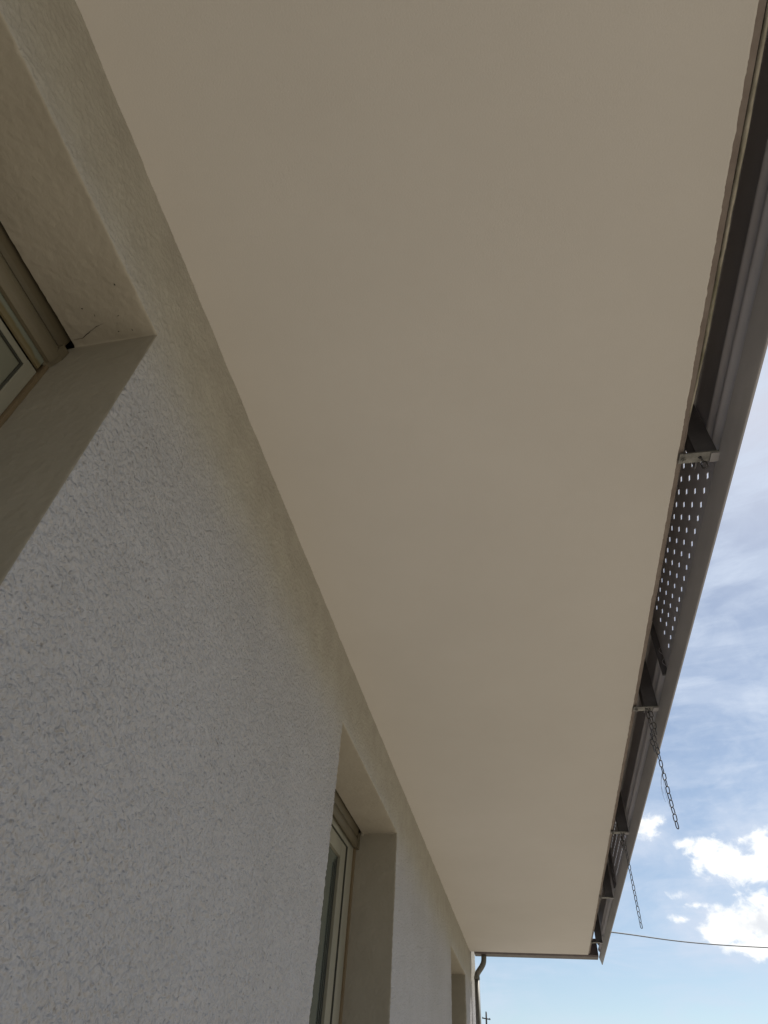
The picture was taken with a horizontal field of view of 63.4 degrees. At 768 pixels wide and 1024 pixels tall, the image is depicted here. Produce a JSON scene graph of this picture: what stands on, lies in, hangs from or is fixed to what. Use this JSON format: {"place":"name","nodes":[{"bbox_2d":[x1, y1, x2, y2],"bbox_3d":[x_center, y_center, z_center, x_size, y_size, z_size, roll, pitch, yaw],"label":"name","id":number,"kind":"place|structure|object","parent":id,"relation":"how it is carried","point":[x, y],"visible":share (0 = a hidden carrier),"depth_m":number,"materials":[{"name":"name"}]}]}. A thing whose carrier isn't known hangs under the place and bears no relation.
{"place":"outdoors","nodes":[
{"label":"outdoors","id":0,"kind":"place"},
{"bbox_2d":[475,346,767,1023],"label":"sky","id":1,"kind":"structure","parent":0,"point":[704,880],"materials":[{"name":"blue"}]},
{"label":"ground","id":2,"kind":"structure","parent":0,"visible":0},
{"bbox_2d":[0,0,767,1023],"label":"house","id":3,"kind":"structure","parent":2,"relation":"on","point":[352,352],"depth_m":1.37,"materials":[{"name":"paint"}]},
{"bbox_2d":[0,221,74,427],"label":"window","id":4,"kind":"structure","parent":3,"relation":"in","point":[31,331],"depth_m":1.20,"materials":[{"name":"plastic"}]},
{"bbox_2d":[309,789,363,1023],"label":"window","id":5,"kind":"structure","parent":3,"relation":"in","point":[331,962],"depth_m":2.87,"materials":[{"name":"plastic"}]},
{"bbox_2d":[474,955,485,1023],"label":"drainpipe","id":6,"kind":"object","parent":3,"relation":"attached to","point":[480,968],"visible":1,"depth_m":6.25,"materials":[{"name":"metal"}]},
{"bbox_2d":[591,7,767,964],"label":"metal fascia","id":7,"kind":"structure","parent":3,"relation":"attached to","point":[734,354],"depth_m":1.83,"materials":[{"name":"metal"}]},
{"bbox_2d":[620,833,642,928],"bbox_3d":[1.442,2.140,3.641,0.031,0.510,0.019,-14,-48,18],"label":"hanging chain","id":8,"kind":"object","parent":7,"relation":"hanging from","point":[630,877],"visible":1,"depth_m":3.64,"materials":[{"name":"metal"}]},
{"bbox_2d":[645,708,678,828],"bbox_3d":[1.148,1.042,2.579,0.031,0.518,0.037,26,-49,-20],"label":"hanging chain","id":9,"kind":"object","parent":7,"relation":"hanging from","point":[649,710],"visible":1,"depth_m":2.59,"materials":[{"name":"metal"}]},
{"bbox_2d":[699,456,708,468],"bbox_3d":[0.893,-0.141,1.741,0.015,0.058,0.014,5,-45,0],"label":"hanging chain","id":10,"kind":"object","parent":7,"relation":"hanging from","point":[702,460],"visible":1,"depth_m":1.73,"materials":[{"name":"metal"}]},
{"bbox_2d":[611,932,767,947],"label":"overhead cable","id":11,"kind":"object","parent":3,"relation":"attached to","point":[686,941],"visible":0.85,"depth_m":8.43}
]}

